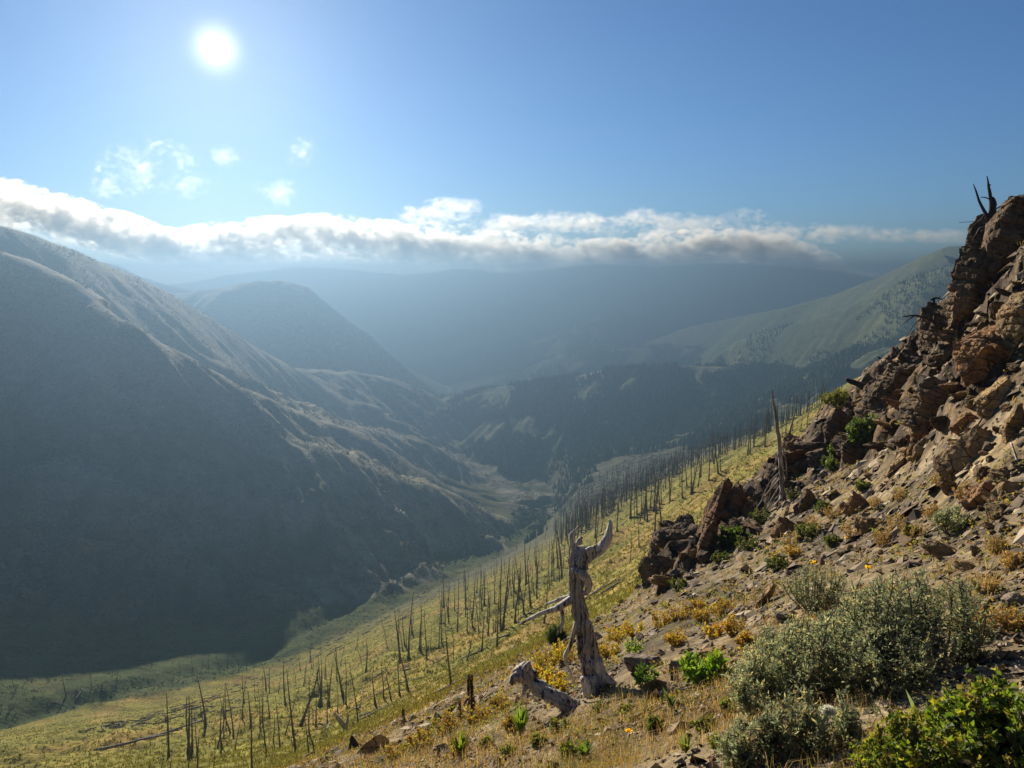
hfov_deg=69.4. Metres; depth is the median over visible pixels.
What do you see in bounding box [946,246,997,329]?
rock outcrop
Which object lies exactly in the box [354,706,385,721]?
fallen log
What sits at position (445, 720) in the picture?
yellow weed
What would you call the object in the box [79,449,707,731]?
fallen timber
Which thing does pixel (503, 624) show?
dead tree
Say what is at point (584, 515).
burnt forest
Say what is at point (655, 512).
dead tree
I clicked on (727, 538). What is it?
leafy bush
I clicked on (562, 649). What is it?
yellow weed
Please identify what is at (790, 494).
weed clump
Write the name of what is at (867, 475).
stone
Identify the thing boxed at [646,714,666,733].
weed
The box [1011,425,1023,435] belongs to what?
rock
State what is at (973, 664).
stone
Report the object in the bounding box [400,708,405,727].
mullein stalk
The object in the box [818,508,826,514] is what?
stone
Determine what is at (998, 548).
dry herb
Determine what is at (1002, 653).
stone
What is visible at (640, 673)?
leafy plant
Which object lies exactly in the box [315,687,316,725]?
dead tree
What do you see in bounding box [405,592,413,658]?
dead tree
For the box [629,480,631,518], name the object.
dead tree
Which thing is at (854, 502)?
boulder
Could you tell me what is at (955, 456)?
rock outcrop
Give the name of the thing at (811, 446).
boulder
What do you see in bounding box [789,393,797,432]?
dead tree
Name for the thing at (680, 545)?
rock
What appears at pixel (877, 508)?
stone
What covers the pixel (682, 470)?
dead tree
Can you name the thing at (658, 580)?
rock
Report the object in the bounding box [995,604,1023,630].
dry herb
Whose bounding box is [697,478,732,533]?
rock outcrop
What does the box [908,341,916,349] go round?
rock
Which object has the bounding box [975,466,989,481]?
rock
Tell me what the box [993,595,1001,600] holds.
stone
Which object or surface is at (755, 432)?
dead tree
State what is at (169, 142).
sky
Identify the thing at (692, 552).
stone
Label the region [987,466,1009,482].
rock
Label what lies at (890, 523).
dry herb
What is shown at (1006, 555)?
dry herb
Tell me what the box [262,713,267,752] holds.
dead tree
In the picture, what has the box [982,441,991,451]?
rock
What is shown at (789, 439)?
boulder
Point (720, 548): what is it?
rock
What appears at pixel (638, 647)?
leafy plant
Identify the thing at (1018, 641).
stone
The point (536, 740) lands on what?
weed
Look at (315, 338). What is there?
mountain ridge
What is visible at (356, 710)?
dead tree
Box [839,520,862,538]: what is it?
dry herb
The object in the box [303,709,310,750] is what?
dead tree
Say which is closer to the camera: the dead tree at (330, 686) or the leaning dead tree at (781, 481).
the leaning dead tree at (781, 481)
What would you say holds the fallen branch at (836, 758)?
on the ground at (998, 450)
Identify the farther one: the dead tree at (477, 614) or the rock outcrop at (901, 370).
the dead tree at (477, 614)
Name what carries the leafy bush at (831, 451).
on the ground at (998, 450)
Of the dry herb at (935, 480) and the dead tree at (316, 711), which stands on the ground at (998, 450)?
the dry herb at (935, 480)
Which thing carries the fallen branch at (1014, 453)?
on the ground at (998, 450)
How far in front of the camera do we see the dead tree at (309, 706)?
80.05 m
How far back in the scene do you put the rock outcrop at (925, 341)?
19.04 m
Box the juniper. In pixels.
[542,622,569,646]
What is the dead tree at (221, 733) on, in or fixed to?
on the grassy hillside
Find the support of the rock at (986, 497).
on the ground at (998, 450)
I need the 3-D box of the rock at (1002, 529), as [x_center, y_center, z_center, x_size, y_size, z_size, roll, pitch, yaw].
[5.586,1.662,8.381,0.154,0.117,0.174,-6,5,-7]
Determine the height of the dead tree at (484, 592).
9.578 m
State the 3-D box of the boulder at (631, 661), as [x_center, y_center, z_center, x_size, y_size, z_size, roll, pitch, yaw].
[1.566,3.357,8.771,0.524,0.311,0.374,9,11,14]
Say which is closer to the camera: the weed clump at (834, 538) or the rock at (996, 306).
the weed clump at (834, 538)
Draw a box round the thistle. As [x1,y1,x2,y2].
[796,704,835,761]
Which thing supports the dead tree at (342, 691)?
on the grassy hillside
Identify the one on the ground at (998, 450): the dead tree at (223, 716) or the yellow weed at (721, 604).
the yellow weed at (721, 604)
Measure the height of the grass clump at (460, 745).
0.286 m
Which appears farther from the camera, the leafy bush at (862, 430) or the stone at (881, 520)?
the leafy bush at (862, 430)
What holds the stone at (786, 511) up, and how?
on the ground at (998, 450)
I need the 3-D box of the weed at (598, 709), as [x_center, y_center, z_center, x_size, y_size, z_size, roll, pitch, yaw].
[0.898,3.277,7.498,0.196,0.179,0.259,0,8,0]
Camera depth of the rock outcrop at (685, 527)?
28.96 m
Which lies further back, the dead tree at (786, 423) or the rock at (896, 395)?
the dead tree at (786, 423)
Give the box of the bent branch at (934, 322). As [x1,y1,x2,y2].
[902,315,938,332]
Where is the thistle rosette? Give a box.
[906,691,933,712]
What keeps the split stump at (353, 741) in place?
on the ground at (998, 450)
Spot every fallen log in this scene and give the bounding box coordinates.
[94,733,172,750]
[147,720,203,739]
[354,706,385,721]
[433,672,477,692]
[460,646,487,658]
[518,605,542,618]
[584,579,616,599]
[600,572,631,594]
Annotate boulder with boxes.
[359,734,388,755]
[623,653,662,672]
[638,554,675,588]
[669,660,683,674]
[699,645,725,656]
[717,521,729,542]
[726,484,747,511]
[755,583,775,607]
[770,517,795,537]
[773,611,794,623]
[782,433,799,449]
[787,441,828,458]
[793,488,816,515]
[822,408,846,444]
[840,439,869,464]
[842,491,867,515]
[853,517,880,534]
[884,453,905,477]
[912,435,929,461]
[918,540,956,559]
[948,413,975,434]
[948,557,975,570]
[960,481,995,510]
[965,214,985,247]
[990,481,1023,500]
[999,403,1023,443]
[1001,591,1023,606]
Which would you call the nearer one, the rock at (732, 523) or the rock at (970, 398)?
the rock at (970, 398)
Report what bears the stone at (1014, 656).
on the ground at (998, 450)
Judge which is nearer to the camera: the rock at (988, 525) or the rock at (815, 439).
the rock at (988, 525)
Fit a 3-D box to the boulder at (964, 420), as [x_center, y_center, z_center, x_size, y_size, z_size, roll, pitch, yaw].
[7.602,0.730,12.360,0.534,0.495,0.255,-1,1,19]
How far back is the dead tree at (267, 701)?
117.06 m
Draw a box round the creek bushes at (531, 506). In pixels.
[337,386,554,594]
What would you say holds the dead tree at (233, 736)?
on the grassy hillside
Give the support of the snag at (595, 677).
on the ground at (998, 450)
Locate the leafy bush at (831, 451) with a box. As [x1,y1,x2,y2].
[827,442,840,460]
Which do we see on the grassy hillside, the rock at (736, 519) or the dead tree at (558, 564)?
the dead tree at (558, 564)
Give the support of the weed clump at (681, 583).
on the ground at (998, 450)
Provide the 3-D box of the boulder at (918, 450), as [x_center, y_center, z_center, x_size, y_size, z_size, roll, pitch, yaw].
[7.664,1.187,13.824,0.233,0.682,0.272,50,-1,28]
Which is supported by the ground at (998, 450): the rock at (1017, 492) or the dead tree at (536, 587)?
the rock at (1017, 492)
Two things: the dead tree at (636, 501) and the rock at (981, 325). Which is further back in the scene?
the dead tree at (636, 501)
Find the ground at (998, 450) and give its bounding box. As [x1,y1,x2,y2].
[288,244,1023,767]
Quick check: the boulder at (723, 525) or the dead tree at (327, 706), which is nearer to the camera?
the boulder at (723, 525)
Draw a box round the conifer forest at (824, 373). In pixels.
[34,237,953,543]
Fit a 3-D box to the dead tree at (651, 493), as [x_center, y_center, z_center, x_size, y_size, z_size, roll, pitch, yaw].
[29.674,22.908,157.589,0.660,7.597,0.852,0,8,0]
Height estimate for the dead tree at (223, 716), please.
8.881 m
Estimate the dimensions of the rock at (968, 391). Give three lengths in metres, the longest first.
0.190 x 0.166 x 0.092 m
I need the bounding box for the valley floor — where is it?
[0,367,554,729]
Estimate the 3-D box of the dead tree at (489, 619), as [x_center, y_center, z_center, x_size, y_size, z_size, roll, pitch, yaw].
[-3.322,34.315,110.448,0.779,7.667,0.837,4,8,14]
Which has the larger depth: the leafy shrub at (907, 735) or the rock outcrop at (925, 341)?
the rock outcrop at (925, 341)
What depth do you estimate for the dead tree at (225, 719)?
111.36 m
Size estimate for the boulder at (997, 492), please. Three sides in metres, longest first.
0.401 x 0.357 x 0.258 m
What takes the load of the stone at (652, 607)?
on the ground at (998, 450)
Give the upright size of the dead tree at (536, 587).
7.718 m
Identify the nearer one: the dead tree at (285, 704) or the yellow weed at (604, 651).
the yellow weed at (604, 651)
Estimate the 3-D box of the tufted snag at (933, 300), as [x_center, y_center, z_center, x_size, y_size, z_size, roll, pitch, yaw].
[11.109,-2.080,19.393,0.135,0.457,0.267,-6,10,-36]
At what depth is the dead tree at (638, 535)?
103.44 m
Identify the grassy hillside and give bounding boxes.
[0,376,860,767]
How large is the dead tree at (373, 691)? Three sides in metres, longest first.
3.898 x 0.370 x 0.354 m
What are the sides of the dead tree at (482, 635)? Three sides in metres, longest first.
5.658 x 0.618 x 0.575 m
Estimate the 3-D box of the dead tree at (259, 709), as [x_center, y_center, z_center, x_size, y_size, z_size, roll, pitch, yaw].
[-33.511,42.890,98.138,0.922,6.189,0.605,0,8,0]
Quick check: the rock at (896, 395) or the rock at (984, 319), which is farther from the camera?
the rock at (896, 395)
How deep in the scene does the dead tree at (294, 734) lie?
61.56 m
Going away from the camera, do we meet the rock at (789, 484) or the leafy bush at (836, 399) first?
the rock at (789, 484)
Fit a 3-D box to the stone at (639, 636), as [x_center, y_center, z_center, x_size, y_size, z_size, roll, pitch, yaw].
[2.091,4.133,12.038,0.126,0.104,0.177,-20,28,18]
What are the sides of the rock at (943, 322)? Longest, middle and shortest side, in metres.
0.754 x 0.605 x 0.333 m
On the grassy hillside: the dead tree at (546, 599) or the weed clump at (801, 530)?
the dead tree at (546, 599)
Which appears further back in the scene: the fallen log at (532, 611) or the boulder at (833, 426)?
the fallen log at (532, 611)
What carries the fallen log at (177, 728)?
on the grassy hillside
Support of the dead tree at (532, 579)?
on the grassy hillside
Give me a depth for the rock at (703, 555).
17.81 m
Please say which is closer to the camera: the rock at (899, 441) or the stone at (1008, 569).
the stone at (1008, 569)
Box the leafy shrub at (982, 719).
[917,663,1023,767]
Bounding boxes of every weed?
[383,741,408,759]
[405,727,436,749]
[430,711,459,733]
[445,737,470,757]
[466,703,492,726]
[478,733,494,748]
[488,693,511,710]
[498,743,518,758]
[502,715,517,733]
[528,732,549,748]
[531,644,562,674]
[532,664,543,678]
[539,663,567,683]
[548,677,568,692]
[549,716,568,732]
[551,638,576,662]
[557,740,577,758]
[591,698,608,713]
[598,641,620,658]
[602,623,628,642]
[616,701,631,715]
[620,619,644,636]
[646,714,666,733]
[651,609,673,628]
[662,630,687,646]
[666,601,691,619]
[689,598,708,608]
[689,713,717,733]
[690,607,709,622]
[702,621,724,638]
[705,732,724,748]
[708,596,733,618]
[719,695,737,714]
[720,611,747,635]
[733,629,755,648]
[782,544,802,556]
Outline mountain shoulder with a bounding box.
[640,246,960,366]
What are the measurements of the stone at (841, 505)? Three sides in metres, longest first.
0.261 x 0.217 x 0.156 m
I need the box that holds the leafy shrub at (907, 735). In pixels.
[872,702,976,767]
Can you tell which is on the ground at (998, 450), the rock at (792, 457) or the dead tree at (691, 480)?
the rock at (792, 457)
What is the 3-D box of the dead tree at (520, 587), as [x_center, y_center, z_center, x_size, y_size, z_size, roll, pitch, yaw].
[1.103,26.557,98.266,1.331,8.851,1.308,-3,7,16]
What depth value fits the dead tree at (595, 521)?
178.75 m
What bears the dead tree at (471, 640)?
on the grassy hillside
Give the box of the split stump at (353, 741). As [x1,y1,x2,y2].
[348,735,361,749]
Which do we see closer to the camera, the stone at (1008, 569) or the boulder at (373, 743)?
the stone at (1008, 569)
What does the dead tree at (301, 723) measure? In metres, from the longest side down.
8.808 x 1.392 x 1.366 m
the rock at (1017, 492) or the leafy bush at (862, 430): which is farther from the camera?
the leafy bush at (862, 430)
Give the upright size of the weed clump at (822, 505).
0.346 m
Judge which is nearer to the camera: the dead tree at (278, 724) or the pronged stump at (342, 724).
the pronged stump at (342, 724)
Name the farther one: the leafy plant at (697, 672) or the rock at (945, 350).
the rock at (945, 350)
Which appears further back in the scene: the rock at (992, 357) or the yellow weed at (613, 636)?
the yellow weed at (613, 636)
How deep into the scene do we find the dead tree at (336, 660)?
154.54 m
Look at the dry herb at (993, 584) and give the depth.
6.45 m
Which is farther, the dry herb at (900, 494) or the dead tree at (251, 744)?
the dead tree at (251, 744)
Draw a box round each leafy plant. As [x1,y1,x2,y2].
[572,739,593,758]
[622,637,643,653]
[632,660,660,687]
[663,688,678,708]
[677,646,736,688]
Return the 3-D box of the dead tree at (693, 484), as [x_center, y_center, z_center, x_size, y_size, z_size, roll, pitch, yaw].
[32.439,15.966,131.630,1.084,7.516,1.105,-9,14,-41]
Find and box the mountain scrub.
[0,228,553,727]
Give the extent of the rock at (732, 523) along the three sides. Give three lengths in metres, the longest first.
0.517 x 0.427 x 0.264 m
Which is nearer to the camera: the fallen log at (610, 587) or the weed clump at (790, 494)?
the weed clump at (790, 494)
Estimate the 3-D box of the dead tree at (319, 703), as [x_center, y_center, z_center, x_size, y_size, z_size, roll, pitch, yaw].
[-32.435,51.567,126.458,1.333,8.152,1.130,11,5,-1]
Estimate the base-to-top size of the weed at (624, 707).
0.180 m
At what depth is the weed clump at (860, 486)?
15.28 m
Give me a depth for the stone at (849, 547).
12.22 m
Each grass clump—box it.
[449,729,469,757]
[509,702,530,735]
[676,734,695,753]
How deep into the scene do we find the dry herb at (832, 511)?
15.10 m
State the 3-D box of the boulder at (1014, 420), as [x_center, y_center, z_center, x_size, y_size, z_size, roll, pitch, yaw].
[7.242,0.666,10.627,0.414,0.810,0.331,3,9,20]
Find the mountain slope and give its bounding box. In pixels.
[0,251,556,714]
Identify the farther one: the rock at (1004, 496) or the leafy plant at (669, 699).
the rock at (1004, 496)
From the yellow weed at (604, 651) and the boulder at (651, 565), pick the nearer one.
the yellow weed at (604, 651)
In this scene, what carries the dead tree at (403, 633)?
on the grassy hillside
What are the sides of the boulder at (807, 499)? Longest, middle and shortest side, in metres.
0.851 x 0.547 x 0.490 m
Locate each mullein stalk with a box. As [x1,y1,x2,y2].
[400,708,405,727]
[456,700,463,717]
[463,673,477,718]
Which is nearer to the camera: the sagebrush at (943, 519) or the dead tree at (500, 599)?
the sagebrush at (943, 519)
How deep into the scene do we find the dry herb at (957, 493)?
10.23 m
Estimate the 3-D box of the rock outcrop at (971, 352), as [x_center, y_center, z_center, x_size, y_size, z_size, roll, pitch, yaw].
[8.155,-0.496,12.743,1.010,1.040,0.911,3,9,23]
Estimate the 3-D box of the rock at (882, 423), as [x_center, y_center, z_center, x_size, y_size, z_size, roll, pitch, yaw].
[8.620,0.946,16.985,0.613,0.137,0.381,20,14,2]
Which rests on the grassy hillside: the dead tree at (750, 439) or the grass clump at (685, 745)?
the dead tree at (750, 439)
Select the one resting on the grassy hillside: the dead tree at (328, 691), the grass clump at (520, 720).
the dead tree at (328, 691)
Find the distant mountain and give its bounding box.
[172,263,874,374]
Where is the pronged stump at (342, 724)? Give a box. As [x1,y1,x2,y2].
[333,712,348,731]
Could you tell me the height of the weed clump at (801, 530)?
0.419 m
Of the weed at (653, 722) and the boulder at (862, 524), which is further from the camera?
the boulder at (862, 524)
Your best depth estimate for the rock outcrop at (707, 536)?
18.16 m
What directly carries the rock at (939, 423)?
on the ground at (998, 450)
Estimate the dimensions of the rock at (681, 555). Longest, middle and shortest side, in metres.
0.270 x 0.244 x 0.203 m
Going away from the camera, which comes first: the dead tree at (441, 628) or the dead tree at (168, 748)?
the dead tree at (168, 748)
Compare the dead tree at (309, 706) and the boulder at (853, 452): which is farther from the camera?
the dead tree at (309, 706)
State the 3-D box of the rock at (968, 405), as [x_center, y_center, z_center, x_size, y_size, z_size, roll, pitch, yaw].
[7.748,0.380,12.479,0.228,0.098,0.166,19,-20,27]
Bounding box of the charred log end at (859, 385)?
[845,378,864,389]
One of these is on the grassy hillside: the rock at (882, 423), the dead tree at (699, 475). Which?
the dead tree at (699, 475)
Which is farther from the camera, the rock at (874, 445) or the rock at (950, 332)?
the rock at (874, 445)
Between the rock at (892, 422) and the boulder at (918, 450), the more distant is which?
the rock at (892, 422)
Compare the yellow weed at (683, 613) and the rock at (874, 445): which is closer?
the yellow weed at (683, 613)
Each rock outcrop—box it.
[648,513,697,555]
[695,520,717,562]
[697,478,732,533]
[854,372,891,418]
[882,348,928,391]
[899,377,948,429]
[905,425,932,464]
[916,302,947,354]
[933,424,990,480]
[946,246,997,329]
[952,325,1005,386]
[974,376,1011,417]
[981,194,1023,279]
[996,291,1023,361]
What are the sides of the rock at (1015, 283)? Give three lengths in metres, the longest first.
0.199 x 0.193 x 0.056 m
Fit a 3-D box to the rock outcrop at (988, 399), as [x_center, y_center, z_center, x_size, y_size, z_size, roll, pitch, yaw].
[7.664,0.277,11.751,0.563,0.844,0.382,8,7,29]
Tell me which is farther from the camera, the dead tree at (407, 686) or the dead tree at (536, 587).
the dead tree at (536, 587)
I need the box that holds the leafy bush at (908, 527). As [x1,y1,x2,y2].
[901,525,918,537]
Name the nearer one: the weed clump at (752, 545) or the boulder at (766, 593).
the boulder at (766, 593)
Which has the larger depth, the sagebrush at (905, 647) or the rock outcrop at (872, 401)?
the rock outcrop at (872, 401)
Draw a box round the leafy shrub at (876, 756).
[846,721,897,767]
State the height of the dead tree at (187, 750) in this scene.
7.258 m
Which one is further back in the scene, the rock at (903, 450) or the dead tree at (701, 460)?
the dead tree at (701, 460)
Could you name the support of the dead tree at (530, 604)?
on the grassy hillside
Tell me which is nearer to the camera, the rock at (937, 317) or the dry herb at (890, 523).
the dry herb at (890, 523)
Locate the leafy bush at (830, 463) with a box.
[820,454,839,470]
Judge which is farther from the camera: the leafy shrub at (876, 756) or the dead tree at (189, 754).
the dead tree at (189, 754)
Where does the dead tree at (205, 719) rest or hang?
on the grassy hillside
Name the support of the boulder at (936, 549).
on the ground at (998, 450)
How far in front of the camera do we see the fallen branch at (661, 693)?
7.09 m
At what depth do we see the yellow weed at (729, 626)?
8.74 m
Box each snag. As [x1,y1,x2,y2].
[519,520,616,697]
[930,296,941,302]
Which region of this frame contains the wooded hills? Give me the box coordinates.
[423,312,900,481]
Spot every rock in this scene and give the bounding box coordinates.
[647,575,671,586]
[669,539,694,551]
[678,552,686,559]
[696,549,715,561]
[710,543,726,552]
[729,520,745,530]
[730,517,742,522]
[742,520,760,531]
[763,487,778,498]
[775,448,808,465]
[785,465,800,471]
[785,480,794,487]
[798,459,809,472]
[805,448,828,467]
[807,436,821,441]
[810,423,824,440]
[832,435,845,456]
[838,432,851,439]
[841,412,852,425]
[845,402,853,412]
[851,394,862,410]
[863,442,887,448]
[864,376,878,388]
[873,418,890,427]
[879,428,894,433]
[881,395,901,408]
[884,443,895,449]
[889,419,897,428]
[890,389,903,400]
[892,433,906,447]
[898,447,907,452]
[905,330,918,347]
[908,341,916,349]
[920,350,927,354]
[923,357,928,365]
[928,312,945,340]
[928,343,953,366]
[929,318,947,330]
[929,415,946,431]
[930,368,940,376]
[931,354,941,360]
[937,333,954,340]
[937,382,965,391]
[938,330,958,334]
[939,477,955,494]
[944,255,956,264]
[947,438,957,444]
[950,375,955,381]
[953,391,962,399]
[954,390,971,395]
[964,394,975,406]
[964,402,974,408]
[965,321,978,326]
[966,388,971,394]
[973,311,987,316]
[974,322,986,330]
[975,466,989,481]
[977,316,987,322]
[977,450,988,455]
[977,505,984,510]
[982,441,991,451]
[982,493,995,502]
[984,521,994,528]
[985,455,992,462]
[985,502,1004,521]
[986,353,1002,362]
[987,340,1009,355]
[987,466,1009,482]
[990,301,1004,319]
[992,426,999,431]
[992,512,1000,519]
[994,288,1007,294]
[995,327,1004,334]
[998,525,1011,532]
[999,503,1009,508]
[1000,403,1009,412]
[1001,493,1011,498]
[1007,362,1021,370]
[1011,281,1021,285]
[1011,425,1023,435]
[1011,459,1023,471]
[1014,490,1023,499]
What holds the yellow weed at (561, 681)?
on the ground at (998, 450)
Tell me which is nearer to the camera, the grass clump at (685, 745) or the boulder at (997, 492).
the grass clump at (685, 745)
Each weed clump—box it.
[667,577,687,590]
[711,550,729,564]
[734,534,758,550]
[749,507,773,524]
[764,554,788,570]
[784,486,800,499]
[794,522,823,538]
[813,499,831,513]
[822,534,843,547]
[855,480,870,491]
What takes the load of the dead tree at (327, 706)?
on the grassy hillside
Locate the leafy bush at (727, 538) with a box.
[713,524,749,548]
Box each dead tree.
[166,692,170,757]
[183,697,193,754]
[186,698,189,753]
[188,739,191,767]
[191,706,193,751]
[193,719,197,751]
[196,737,199,767]
[197,677,206,724]
[217,711,225,747]
[219,695,230,733]
[219,708,222,749]
[221,691,226,736]
[225,683,234,737]
[242,675,246,718]
[248,692,252,728]
[249,713,252,767]
[256,692,260,727]
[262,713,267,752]
[265,682,270,716]
[275,696,280,745]
[281,664,286,705]
[284,683,300,734]
[285,674,297,744]
[299,667,318,726]
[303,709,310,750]
[306,677,312,735]
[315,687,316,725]
[317,665,323,706]
[317,670,322,706]
[318,655,322,695]
[325,665,330,708]
[325,689,328,722]
[328,663,332,707]
[334,653,344,695]
[335,645,337,680]
[345,661,348,704]
[349,663,358,721]
[363,639,367,672]
[372,674,376,704]
[385,667,391,697]
[394,610,400,662]
[394,644,408,690]
[397,667,400,695]
[402,617,405,645]
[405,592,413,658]
[420,605,421,653]
[423,611,427,659]
[438,593,442,642]
[438,613,442,648]
[444,630,452,686]
[455,579,460,631]
[463,575,466,616]
[466,602,468,631]
[467,610,476,660]
[469,596,472,627]
[471,584,475,618]
[474,592,478,633]
[480,573,484,611]
[481,611,484,651]
[483,578,485,604]
[487,596,491,636]
[494,570,495,603]
[496,584,500,647]
[498,558,503,631]
[502,559,509,629]
[505,579,509,612]
[512,557,525,614]
[514,563,522,622]
[524,543,527,584]
[526,559,531,607]
[531,564,534,594]
[536,559,538,598]
[543,575,547,623]
[550,537,554,581]
[556,528,562,579]
[556,547,561,581]
[562,526,566,567]
[594,501,596,538]
[616,484,618,531]
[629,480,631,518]
[633,495,635,523]
[634,482,638,514]
[637,516,639,547]
[641,476,647,519]
[646,486,648,522]
[649,479,651,508]
[652,477,656,511]
[652,489,657,531]
[655,478,663,521]
[667,467,670,501]
[681,447,683,481]
[690,462,693,494]
[692,453,698,492]
[696,455,701,486]
[699,439,702,476]
[708,433,711,480]
[712,432,718,473]
[747,413,751,454]
[748,418,752,454]
[753,409,758,447]
[756,391,792,510]
[785,410,786,434]
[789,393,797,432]
[959,176,1007,236]
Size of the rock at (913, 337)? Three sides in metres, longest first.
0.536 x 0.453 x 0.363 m
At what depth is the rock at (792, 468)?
22.39 m
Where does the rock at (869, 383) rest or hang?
on the ground at (998, 450)
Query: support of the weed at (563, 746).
on the ground at (998, 450)
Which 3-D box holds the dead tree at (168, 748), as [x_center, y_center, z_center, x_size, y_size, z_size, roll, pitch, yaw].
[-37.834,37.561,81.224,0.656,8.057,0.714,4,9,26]
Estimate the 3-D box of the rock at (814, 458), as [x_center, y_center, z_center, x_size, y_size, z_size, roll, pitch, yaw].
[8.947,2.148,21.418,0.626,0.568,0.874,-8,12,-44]
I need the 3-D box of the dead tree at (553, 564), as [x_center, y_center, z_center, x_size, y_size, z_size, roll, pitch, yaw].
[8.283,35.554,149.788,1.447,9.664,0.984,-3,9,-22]
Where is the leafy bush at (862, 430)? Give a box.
[845,413,878,447]
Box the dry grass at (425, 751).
[285,241,1023,767]
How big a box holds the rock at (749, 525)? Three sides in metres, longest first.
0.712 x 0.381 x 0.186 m
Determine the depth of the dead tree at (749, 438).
167.38 m
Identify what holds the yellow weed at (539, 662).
on the ground at (998, 450)
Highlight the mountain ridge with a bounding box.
[0,226,524,481]
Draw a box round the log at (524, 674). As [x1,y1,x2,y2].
[509,661,580,711]
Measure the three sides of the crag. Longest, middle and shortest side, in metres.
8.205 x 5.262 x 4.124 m
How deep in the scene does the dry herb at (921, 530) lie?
10.46 m
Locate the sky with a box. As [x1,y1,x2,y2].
[0,0,1023,284]
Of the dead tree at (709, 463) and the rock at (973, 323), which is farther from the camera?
the dead tree at (709, 463)
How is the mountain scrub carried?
on the mountain slope
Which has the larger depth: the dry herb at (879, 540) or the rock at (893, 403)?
the rock at (893, 403)
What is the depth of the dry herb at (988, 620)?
5.27 m
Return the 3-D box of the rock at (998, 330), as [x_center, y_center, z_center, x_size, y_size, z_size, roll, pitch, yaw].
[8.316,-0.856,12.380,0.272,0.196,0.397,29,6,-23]
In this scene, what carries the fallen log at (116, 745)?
on the grassy hillside
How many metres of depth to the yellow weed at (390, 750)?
9.59 m
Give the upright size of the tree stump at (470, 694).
0.736 m
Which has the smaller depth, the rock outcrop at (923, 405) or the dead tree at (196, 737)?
the rock outcrop at (923, 405)
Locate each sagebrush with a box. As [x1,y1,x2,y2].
[713,684,867,767]
[719,599,877,716]
[773,563,1008,704]
[776,559,848,611]
[917,583,983,621]
[929,502,970,534]
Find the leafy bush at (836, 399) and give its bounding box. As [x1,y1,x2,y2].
[817,387,849,407]
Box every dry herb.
[781,532,798,544]
[803,514,822,526]
[823,503,842,519]
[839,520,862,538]
[868,495,881,508]
[872,527,890,547]
[878,513,906,531]
[891,485,907,501]
[898,519,927,538]
[921,502,941,519]
[930,472,940,489]
[951,479,971,500]
[966,571,1002,592]
[971,603,1014,638]
[983,534,1013,554]
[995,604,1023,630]
[998,549,1023,568]
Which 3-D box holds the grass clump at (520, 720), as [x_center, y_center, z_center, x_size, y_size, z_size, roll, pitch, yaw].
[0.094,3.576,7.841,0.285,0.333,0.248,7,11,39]
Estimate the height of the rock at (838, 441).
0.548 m
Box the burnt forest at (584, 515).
[553,387,826,544]
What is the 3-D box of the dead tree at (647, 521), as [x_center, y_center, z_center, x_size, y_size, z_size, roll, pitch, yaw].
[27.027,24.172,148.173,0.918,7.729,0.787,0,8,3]
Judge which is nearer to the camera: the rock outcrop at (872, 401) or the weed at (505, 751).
the weed at (505, 751)
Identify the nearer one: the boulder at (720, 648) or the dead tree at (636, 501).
the boulder at (720, 648)
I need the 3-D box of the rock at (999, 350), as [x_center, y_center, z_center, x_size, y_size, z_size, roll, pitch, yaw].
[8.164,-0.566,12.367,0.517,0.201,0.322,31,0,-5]
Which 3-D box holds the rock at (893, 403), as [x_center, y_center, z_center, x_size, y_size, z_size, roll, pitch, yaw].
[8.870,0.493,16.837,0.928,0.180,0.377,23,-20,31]
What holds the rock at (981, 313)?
on the ground at (998, 450)
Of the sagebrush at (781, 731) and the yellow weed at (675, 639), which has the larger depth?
the yellow weed at (675, 639)
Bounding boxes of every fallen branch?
[659,686,694,694]
[834,722,861,761]
[1010,442,1023,470]
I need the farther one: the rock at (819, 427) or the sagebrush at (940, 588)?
the rock at (819, 427)
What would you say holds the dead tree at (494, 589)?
on the grassy hillside
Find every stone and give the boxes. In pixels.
[636,632,643,641]
[642,606,653,613]
[650,599,657,605]
[689,549,696,557]
[783,504,789,516]
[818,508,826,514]
[824,523,832,530]
[838,501,844,509]
[846,544,852,549]
[853,546,861,551]
[864,472,871,479]
[874,504,884,510]
[876,518,885,522]
[910,561,922,564]
[970,660,976,667]
[971,545,981,556]
[980,602,989,609]
[991,655,1000,662]
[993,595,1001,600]
[996,648,1012,660]
[1000,664,1006,671]
[1001,568,1014,572]
[1007,653,1019,660]
[1013,638,1023,644]
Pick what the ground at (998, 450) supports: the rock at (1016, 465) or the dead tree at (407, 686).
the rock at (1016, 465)
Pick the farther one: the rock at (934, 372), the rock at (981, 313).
the rock at (934, 372)
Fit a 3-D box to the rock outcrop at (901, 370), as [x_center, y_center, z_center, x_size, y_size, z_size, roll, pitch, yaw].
[10.455,-0.327,19.415,1.240,1.230,1.406,-2,9,-14]
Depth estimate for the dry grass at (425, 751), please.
7.11 m
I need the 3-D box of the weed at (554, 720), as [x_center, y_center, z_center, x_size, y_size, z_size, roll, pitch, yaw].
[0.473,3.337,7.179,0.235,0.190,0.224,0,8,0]

